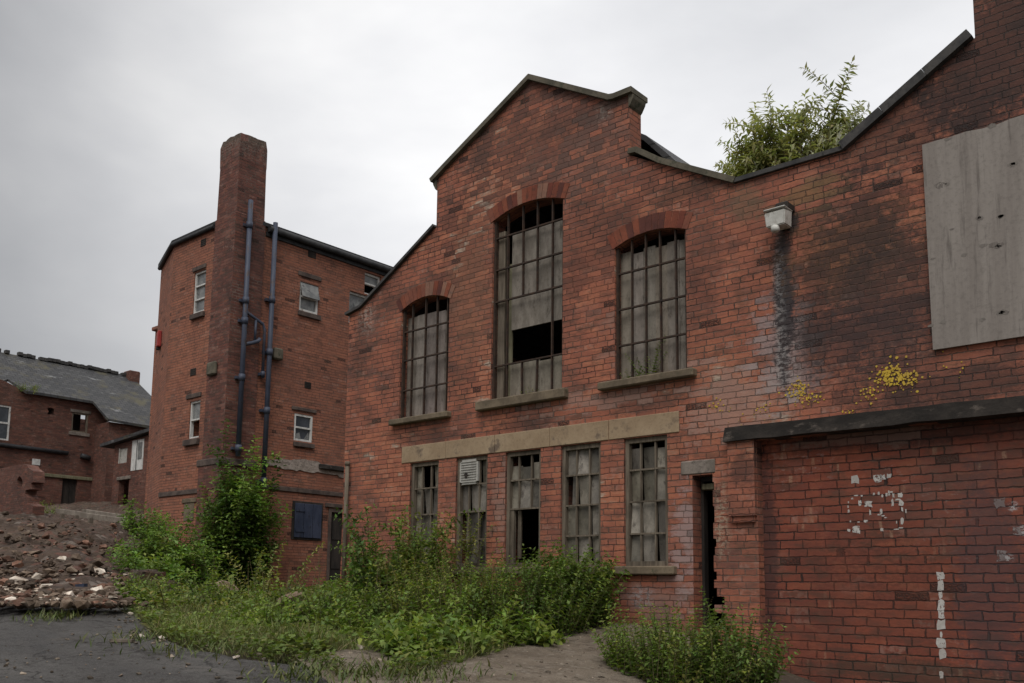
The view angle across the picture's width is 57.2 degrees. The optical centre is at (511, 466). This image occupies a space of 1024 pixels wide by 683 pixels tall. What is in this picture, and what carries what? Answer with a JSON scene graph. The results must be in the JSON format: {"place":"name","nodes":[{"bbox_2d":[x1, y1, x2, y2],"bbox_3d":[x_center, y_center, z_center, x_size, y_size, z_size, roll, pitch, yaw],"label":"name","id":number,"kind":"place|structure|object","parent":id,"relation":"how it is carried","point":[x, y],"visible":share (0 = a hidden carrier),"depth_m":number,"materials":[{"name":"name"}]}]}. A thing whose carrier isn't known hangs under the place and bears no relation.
{"place":"outdoors","nodes":[
{"label":"outdoors","id":0,"kind":"place"},
{"bbox_2d":[0,606,327,682],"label":"tarmac","id":1,"kind":"structure","parent":0,"point":[20,641],"depth_m":7.53,"materials":[{"name":"grey asphalt"}]},
{"bbox_2d":[109,639,134,642],"bbox_3d":[-3.483,1.557,8.394,0.209,0.028,0.063,0,-7,6],"label":"timber offcut","id":2,"kind":"object","parent":1,"relation":"on","point":[122,640],"visible":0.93,"depth_m":8.36,"materials":[{"name":"wood"}]},
{"bbox_2d":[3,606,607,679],"bbox_3d":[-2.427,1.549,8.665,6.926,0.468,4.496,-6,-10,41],"label":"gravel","id":3,"kind":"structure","parent":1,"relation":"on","point":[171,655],"depth_m":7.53,"materials":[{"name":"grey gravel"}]},
{"bbox_2d":[34,582,815,682],"bbox_3d":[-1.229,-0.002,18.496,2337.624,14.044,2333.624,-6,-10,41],"label":"ground","id":4,"kind":"structure","parent":0,"point":[787,677],"depth_m":8.54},
{"bbox_2d":[0,348,150,505],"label":"derelict house","id":5,"kind":"structure","parent":4,"relation":"on","point":[52,434],"depth_m":44.47,"materials":[{"name":"brick"}]},
{"bbox_2d":[0,405,10,440],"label":"window","id":6,"kind":"structure","parent":5,"relation":"in","point":[5,411],"depth_m":42.30,"materials":[{"name":"white paint"}]},
{"bbox_2d":[13,381,40,393],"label":"roof grass","id":7,"kind":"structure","parent":5,"relation":"on","point":[35,386],"depth_m":42.89,"materials":[{"name":"green plant"}]},
{"bbox_2d":[61,479,75,503],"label":"door","id":8,"kind":"structure","parent":5,"relation":"in","point":[68,485],"depth_m":44.29,"materials":[{"name":"black wood"}]},
{"bbox_2d":[71,412,87,432],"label":"window","id":9,"kind":"structure","parent":5,"relation":"in","point":[86,425],"depth_m":44.89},
{"bbox_2d":[0,501,157,592],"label":"rubble bank","id":10,"kind":"structure","parent":4,"relation":"on","point":[84,527],"depth_m":17.25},
{"bbox_2d":[9,576,27,583],"bbox_3d":[-6.264,1.456,11.927,0.199,0.132,0.201,1,-7,-6],"label":"rubble block","id":11,"kind":"object","parent":10,"relation":"on","point":[20,579],"depth_m":11.86,"materials":[{"name":"stone"}]},
{"bbox_2d":[0,464,44,515],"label":"ruined wall","id":12,"kind":"structure","parent":10,"relation":"on","point":[21,485],"depth_m":34.04,"materials":[{"name":"red brick"}]},
{"bbox_2d":[42,501,59,513],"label":"grass tuft","id":13,"kind":"object","parent":10,"relation":"on","point":[49,508],"visible":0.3,"depth_m":36.14,"materials":[{"name":"green plant"}]},
{"bbox_2d":[55,556,66,561],"bbox_3d":[-6.397,1.316,13.332,0.177,0.087,0.135,-6,-10,41],"label":"rubble block","id":14,"kind":"object","parent":10,"relation":"on","point":[61,559],"depth_m":13.30,"materials":[{"name":"stone"}]},
{"bbox_2d":[56,509,81,519],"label":"timber beam","id":15,"kind":"structure","parent":10,"relation":"on","point":[62,512],"depth_m":33.99,"materials":[{"name":"wood"}]},
{"bbox_2d":[0,511,148,609],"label":"rubble","id":16,"kind":"object","parent":10,"relation":"on","point":[107,597],"visible":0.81,"depth_m":11.90,"materials":[{"name":"stone"}]},
{"bbox_2d":[4,596,15,600],"bbox_3d":[-5.515,1.480,10.328,0.130,0.098,0.164,-6,-10,41],"label":"rubble block","id":17,"kind":"object","parent":16,"relation":"on","point":[10,598],"depth_m":10.28,"materials":[{"name":"stone"}]},
{"bbox_2d":[32,573,41,579],"bbox_3d":[-6.147,1.434,12.192,0.160,0.113,0.128,3,-8,-14],"label":"rubble block","id":18,"kind":"object","parent":16,"relation":"on","point":[36,576],"depth_m":12.14,"materials":[{"name":"stone"}]},
{"bbox_2d":[62,591,74,595],"bbox_3d":[-5.159,1.486,10.855,0.184,0.100,0.188,1,-7,-2],"label":"rubble block","id":19,"kind":"object","parent":16,"relation":"on","point":[70,593],"depth_m":10.83,"materials":[{"name":"stone"}]},
{"bbox_2d":[72,583,87,586],"bbox_3d":[-5.302,1.475,11.508,0.180,0.080,0.067,-1,-8,10],"label":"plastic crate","id":20,"kind":"object","parent":10,"relation":"on","point":[82,585],"visible":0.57,"depth_m":11.47,"materials":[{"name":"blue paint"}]},
{"bbox_2d":[90,586,102,590],"bbox_3d":[-4.929,1.490,11.203,0.178,0.137,0.191,3,-8,-15],"label":"rubble block","id":21,"kind":"object","parent":10,"relation":"on","point":[97,588],"depth_m":11.16,"materials":[{"name":"stone"}]},
{"bbox_2d":[94,568,104,575],"bbox_3d":[-5.695,1.452,12.905,0.216,0.112,0.192,4,-8,-26],"label":"rubble block","id":22,"kind":"object","parent":10,"relation":"on","point":[101,571],"depth_m":12.86,"materials":[{"name":"stone"}]},
{"bbox_2d":[79,512,126,524],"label":"timber beam","id":23,"kind":"structure","parent":10,"relation":"on","point":[90,517],"depth_m":29.99,"materials":[{"name":"grey wood"}]},
{"bbox_2d":[82,509,123,522],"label":"timber beam","id":24,"kind":"structure","parent":10,"relation":"on","point":[99,512],"depth_m":31.99,"materials":[{"name":"grey wood"}]},
{"bbox_2d":[117,495,174,546],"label":"leafy bush","id":25,"kind":"object","parent":10,"relation":"on","point":[132,516],"visible":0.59,"depth_m":19.57,"materials":[{"name":"green plant"}]},
{"bbox_2d":[105,538,197,588],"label":"leafy bush","id":26,"kind":"object","parent":10,"relation":"on","point":[174,570],"visible":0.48,"depth_m":13.92,"materials":[{"name":"green plant"}]},
{"bbox_2d":[100,428,148,508],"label":"lean to store","id":27,"kind":"structure","parent":4,"relation":"on","point":[130,465],"depth_m":40.26,"materials":[{"name":"brick"}]},
{"bbox_2d":[118,448,126,463],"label":"window","id":28,"kind":"structure","parent":27,"relation":"in","point":[122,452],"depth_m":40.95,"materials":[{"name":"plastic"}]},
{"bbox_2d":[131,439,143,470],"bbox_3d":[-15.925,-0.483,39.980,1.002,1.304,0.085,-6,-10,41],"label":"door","id":29,"kind":"structure","parent":27,"relation":"in","point":[137,445],"depth_m":39.92,"materials":[{"name":"white paint"}]},
{"bbox_2d":[111,571,199,605],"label":"dock clump","id":30,"kind":"object","parent":4,"relation":"on","point":[135,587],"visible":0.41,"depth_m":11.74,"materials":[{"name":"green plant"}]},
{"bbox_2d":[108,508,223,595],"bbox_3d":[-6.285,1.569,17.108,1.787,1.699,1.706,-1,-8,10],"label":"leafy bush","id":31,"kind":"object","parent":4,"relation":"on","point":[148,546],"visible":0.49,"depth_m":16.91,"materials":[{"name":"green plant"}]},
{"bbox_2d":[129,569,203,598],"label":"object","id":32,"kind":"structure","parent":4,"relation":"on","point":[152,571],"depth_m":12.78,"materials":[{"name":"grey stone"}]},
{"bbox_2d":[140,573,230,614],"bbox_3d":[-3.679,1.503,10.694,1.171,0.562,0.944,-6,-10,41],"label":"weed patch","id":33,"kind":"object","parent":4,"relation":"on","point":[184,595],"visible":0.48,"depth_m":10.58,"materials":[{"name":"green plant"}]},
{"bbox_2d":[153,546,273,609],"bbox_3d":[-3.743,1.410,11.788,1.378,0.830,1.162,-6,-10,41],"label":"weed patch","id":34,"kind":"object","parent":4,"relation":"on","point":[213,585],"visible":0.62,"depth_m":11.71,"materials":[{"name":"green plant"}]},
{"bbox_2d":[175,604,270,638],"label":"dock clump","id":35,"kind":"object","parent":4,"relation":"on","point":[228,614],"visible":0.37,"depth_m":9.23,"materials":[{"name":"green plant"}]},
{"bbox_2d":[181,571,276,609],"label":"dock clump","id":36,"kind":"object","parent":4,"relation":"on","point":[205,589],"visible":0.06,"depth_m":14.37,"materials":[{"name":"green plant"}]},
{"bbox_2d":[171,418,294,591],"bbox_3d":[-5.727,1.038,19.609,2.093,3.853,2.306,-2,-8,22],"label":"climbing shrub","id":37,"kind":"object","parent":4,"relation":"on","point":[242,533],"visible":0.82,"depth_m":19.45,"materials":[{"name":"green plant"}]},
{"bbox_2d":[10,608,515,682],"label":"edge grass","id":38,"kind":"structure","parent":4,"relation":"on","point":[316,669],"depth_m":7.04,"materials":[{"name":"green plant"}]},
{"bbox_2d":[207,542,324,601],"bbox_3d":[-3.385,1.458,12.545,1.800,0.902,1.143,-6,-10,41],"label":"weed patch","id":39,"kind":"object","parent":4,"relation":"on","point":[267,587],"visible":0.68,"depth_m":12.48,"materials":[{"name":"green plant"}]},
{"bbox_2d":[143,133,392,592],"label":"brick tower block","id":40,"kind":"structure","parent":4,"relation":"on","point":[253,320],"depth_m":21.17,"materials":[{"name":"brick"}]},
{"bbox_2d":[156,330,161,349],"bbox_3d":[-8.641,-3.077,22.981,0.100,0.465,0.220,5,-8,-29],"label":"alarm box","id":41,"kind":"object","parent":40,"relation":"attached to","point":[158,339],"visible":1,"depth_m":22.90,"materials":[{"name":"red plastic"}]},
{"bbox_2d":[182,498,196,520],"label":"blocked window","id":42,"kind":"structure","parent":40,"relation":"in","point":[189,501],"depth_m":20.54,"materials":[{"name":"stone"}]},
{"bbox_2d":[182,392,201,446],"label":"window","id":43,"kind":"structure","parent":40,"relation":"in","point":[195,406],"depth_m":20.90,"materials":[{"name":"white paint"}]},
{"bbox_2d":[189,263,206,320],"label":"window","id":44,"kind":"structure","parent":40,"relation":"in","point":[200,280],"depth_m":21.33,"materials":[{"name":"white paint"}]},
{"bbox_2d":[292,406,316,448],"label":"window","id":45,"kind":"structure","parent":40,"relation":"in","point":[302,423],"depth_m":21.48,"materials":[{"name":"white paint"}]},
{"bbox_2d":[298,270,320,320],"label":"window","id":46,"kind":"structure","parent":40,"relation":"in","point":[309,298],"depth_m":21.86,"materials":[{"name":"white paint"}]},
{"bbox_2d":[349,292,365,309],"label":"window","id":47,"kind":"structure","parent":40,"relation":"in","point":[355,299],"depth_m":23.03,"materials":[{"name":"grey glass"}]},
{"bbox_2d":[364,273,379,293],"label":"window","id":48,"kind":"structure","parent":40,"relation":"in","point":[370,280],"depth_m":23.47,"materials":[{"name":"grey glass"}]},
{"bbox_2d":[228,574,328,627],"bbox_3d":[-2.465,1.453,9.794,1.070,0.654,1.176,1,-7,-6],"label":"weed patch","id":49,"kind":"object","parent":4,"relation":"on","point":[262,606],"visible":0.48,"depth_m":9.59,"materials":[{"name":"green plant"}]},
{"bbox_2d":[235,573,339,593],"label":"dock clump","id":50,"kind":"object","parent":4,"relation":"on","point":[288,589],"visible":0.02,"depth_m":14.59,"materials":[{"name":"green plant"}]},
{"bbox_2d":[247,550,356,604],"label":"dry stalks","id":51,"kind":"object","parent":4,"relation":"on","point":[296,580],"visible":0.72,"depth_m":11.93,"materials":[{"name":"brown plant"}]},
{"bbox_2d":[241,600,380,635],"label":"dock clump","id":52,"kind":"object","parent":4,"relation":"on","point":[289,614],"visible":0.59,"depth_m":9.37,"materials":[{"name":"green plant"}]},
{"bbox_2d":[280,559,378,629],"bbox_3d":[-1.931,1.367,9.987,1.342,0.785,0.886,-14,-16,63],"label":"weed patch","id":53,"kind":"object","parent":4,"relation":"on","point":[304,593],"visible":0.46,"depth_m":10.00,"materials":[{"name":"green plant"}]},
{"bbox_2d":[115,572,552,678],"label":"grass","id":54,"kind":"structure","parent":4,"relation":"on","point":[337,645],"depth_m":8.50,"materials":[{"name":"green plant"}]},
{"bbox_2d":[210,580,237,592],"bbox_3d":[-4.804,2.013,15.520,0.459,0.258,0.475,-6,-10,41],"label":"masonry lump","id":55,"kind":"object","parent":54,"relation":"on","point":[227,582],"visible":0.22,"depth_m":15.43,"materials":[{"name":"stone"}]},
{"bbox_2d":[277,591,302,605],"bbox_3d":[-2.691,1.638,11.512,0.316,0.210,0.346,5,-9,-32],"label":"masonry lump","id":56,"kind":"object","parent":54,"relation":"on","point":[292,594],"visible":0.42,"depth_m":11.42,"materials":[{"name":"stone"}]},
{"bbox_2d":[269,580,419,620],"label":"dock clump","id":57,"kind":"object","parent":4,"relation":"on","point":[372,600],"visible":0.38,"depth_m":10.26,"materials":[{"name":"green plant"}]},
{"bbox_2d":[329,502,443,598],"bbox_3d":[-1.623,1.080,11.468,1.510,1.296,1.504,-6,-10,41],"label":"leafy bush","id":58,"kind":"object","parent":4,"relation":"on","point":[362,560],"visible":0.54,"depth_m":11.42,"materials":[{"name":"green plant"}]},
{"bbox_2d":[333,575,456,635],"bbox_3d":[-1.173,1.416,9.387,1.232,0.671,1.390,2,-7,-7],"label":"weed patch","id":59,"kind":"object","parent":4,"relation":"on","point":[387,614],"visible":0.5,"depth_m":9.19,"materials":[{"name":"green plant"}]},
{"bbox_2d":[373,509,446,610],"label":"dry stalks","id":60,"kind":"object","parent":4,"relation":"on","point":[390,562],"visible":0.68,"depth_m":10.73,"materials":[{"name":"brown plant"}]},
{"bbox_2d":[359,501,480,602],"bbox_3d":[-1.123,1.069,11.000,1.117,1.290,1.308,5,-8,-28],"label":"leafy bush","id":61,"kind":"object","parent":4,"relation":"on","point":[399,531],"visible":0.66,"depth_m":10.85,"materials":[{"name":"green plant"}]},
{"bbox_2d":[356,609,487,656],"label":"dock clump","id":62,"kind":"object","parent":4,"relation":"on","point":[423,631],"visible":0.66,"depth_m":7.81,"materials":[{"name":"green plant"}]},
{"bbox_2d":[372,550,532,625],"bbox_3d":[-0.560,1.330,9.868,1.968,0.908,1.536,-6,-10,41],"label":"nettle clump","id":63,"kind":"object","parent":4,"relation":"on","point":[414,592],"visible":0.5,"depth_m":9.73,"materials":[{"name":"green plant"}]},
{"bbox_2d":[416,579,522,644],"bbox_3d":[-0.361,1.383,8.804,1.171,0.638,0.871,-6,-10,41],"label":"weed patch","id":64,"kind":"object","parent":4,"relation":"on","point":[502,613],"visible":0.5,"depth_m":8.67,"materials":[{"name":"green plant"}]},
{"bbox_2d":[416,540,541,626],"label":"dry stalks","id":65,"kind":"object","parent":4,"relation":"on","point":[462,577],"visible":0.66,"depth_m":9.29,"materials":[{"name":"brown plant"}]},
{"bbox_2d":[429,538,609,636],"bbox_3d":[0.038,1.225,9.520,1.944,1.028,1.435,-6,-10,41],"label":"nettle clump","id":66,"kind":"object","parent":4,"relation":"on","point":[573,621],"visible":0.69,"depth_m":9.18,"materials":[{"name":"green plant"}]},
{"bbox_2d":[478,600,572,646],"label":"dock clump","id":67,"kind":"object","parent":4,"relation":"on","point":[535,631],"visible":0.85,"depth_m":8.49,"materials":[{"name":"green plant"}]},
{"bbox_2d":[516,537,631,629],"bbox_3d":[0.591,1.214,9.696,1.218,0.983,1.290,-6,-10,41],"label":"leafy bush","id":68,"kind":"object","parent":4,"relation":"on","point":[607,574],"visible":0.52,"depth_m":9.46,"materials":[{"name":"green plant"}]},
{"bbox_2d":[340,0,1023,682],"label":"brick workshop","id":69,"kind":"structure","parent":4,"relation":"on","point":[810,434],"depth_m":9.19,"materials":[{"name":"brick"}]},
{"bbox_2d":[388,281,455,425],"bbox_3d":[-1.084,-1.486,12.355,1.129,1.864,0.390,-6,-10,41],"label":"window","id":70,"kind":"structure","parent":69,"relation":"in","point":[428,333],"depth_m":12.36,"materials":[{"name":"glass"}]},
{"bbox_2d":[410,461,439,573],"bbox_3d":[-1.052,0.657,12.038,0.716,1.460,0.370,-6,-10,41],"label":"window","id":71,"kind":"structure","parent":69,"relation":"in","point":[418,469],"depth_m":12.08,"materials":[{"name":"glass"}]},
{"bbox_2d":[440,512,494,559],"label":"sill weed","id":72,"kind":"object","parent":69,"relation":"on","point":[469,546],"visible":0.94,"depth_m":11.18,"materials":[{"name":"green plant"}]},
{"bbox_2d":[447,455,491,574],"bbox_3d":[-0.422,0.594,11.492,0.719,1.460,0.370,-6,-10,41],"label":"window","id":73,"kind":"structure","parent":69,"relation":"in","point":[469,468],"depth_m":11.48,"materials":[{"name":"glass"}]},
{"bbox_2d":[495,449,541,574],"bbox_3d":[0.198,0.532,10.955,0.730,1.460,0.370,-6,-10,41],"label":"window","id":74,"kind":"structure","parent":69,"relation":"in","point":[524,494],"depth_m":11.00,"materials":[{"name":"glass"}]},
{"bbox_2d":[475,182,569,411],"bbox_3d":[0.207,-2.034,11.296,1.381,2.679,0.390,-6,-10,41],"label":"window","id":75,"kind":"structure","parent":69,"relation":"in","point":[534,277],"depth_m":11.29,"materials":[{"name":"glass"}]},
{"bbox_2d":[562,442,603,573],"bbox_3d":[0.829,0.469,10.409,0.741,1.460,0.370,-6,-10,41],"label":"window","id":76,"kind":"structure","parent":69,"relation":"in","point":[583,461],"depth_m":10.41,"materials":[{"name":"glass"}]},
{"bbox_2d":[614,435,676,574],"bbox_3d":[1.468,0.406,9.856,0.727,1.460,0.370,-6,-10,41],"label":"window","id":77,"kind":"structure","parent":69,"relation":"in","point":[640,514],"depth_m":9.84,"materials":[{"name":"glass"}]},
{"bbox_2d":[625,339,667,376],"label":"sill weed","id":78,"kind":"object","parent":69,"relation":"on","point":[653,368],"visible":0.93,"depth_m":9.97,"materials":[{"name":"green plant"}]},
{"bbox_2d":[597,211,696,390],"bbox_3d":[1.510,-1.776,10.113,1.188,1.861,0.390,-6,-10,41],"label":"window","id":79,"kind":"structure","parent":69,"relation":"in","point":[651,296],"depth_m":10.08,"materials":[{"name":"glass"}]},
{"bbox_2d":[764,201,794,232],"bbox_3d":[2.560,-2.361,8.974,0.216,0.303,0.255,-6,-10,41],"label":"wall lamp","id":80,"kind":"object","parent":69,"relation":"attached to","point":[778,217],"visible":1,"depth_m":8.90,"materials":[{"name":"white plastic"}]},
{"bbox_2d":[713,55,870,176],"bbox_3d":[3.015,-3.328,9.996,1.982,1.646,1.449,-6,-10,41],"label":"buddleia shrub","id":81,"kind":"object","parent":69,"relation":"on","point":[756,153],"visible":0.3,"depth_m":9.80,"materials":[{"name":"green plant"}]},
{"bbox_2d":[590,598,780,682],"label":"nettle clump","id":82,"kind":"object","parent":4,"relation":"on","point":[639,658],"visible":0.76,"depth_m":7.18,"materials":[{"name":"green plant"}]},
{"bbox_2d":[670,586,800,682],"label":"nettle clump","id":83,"kind":"object","parent":4,"relation":"on","point":[755,655],"visible":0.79,"depth_m":6.98,"materials":[{"name":"green plant"}]},
{"bbox_2d":[0,0,974,422],"label":"sky","id":84,"kind":"structure","parent":0,"point":[117,116],"materials":[{"name":"grey"}]},
{"bbox_2d":[297,623,763,682],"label":"concrete path","id":85,"kind":"structure","parent":0,"point":[521,659],"depth_m":7.37,"materials":[{"name":"grey concrete"}]},
{"bbox_2d":[625,597,753,682],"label":"dry stalks","id":86,"kind":"object","parent":85,"relation":"on","point":[678,640],"visible":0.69,"depth_m":7.11,"materials":[{"name":"brown plant"}]}
]}

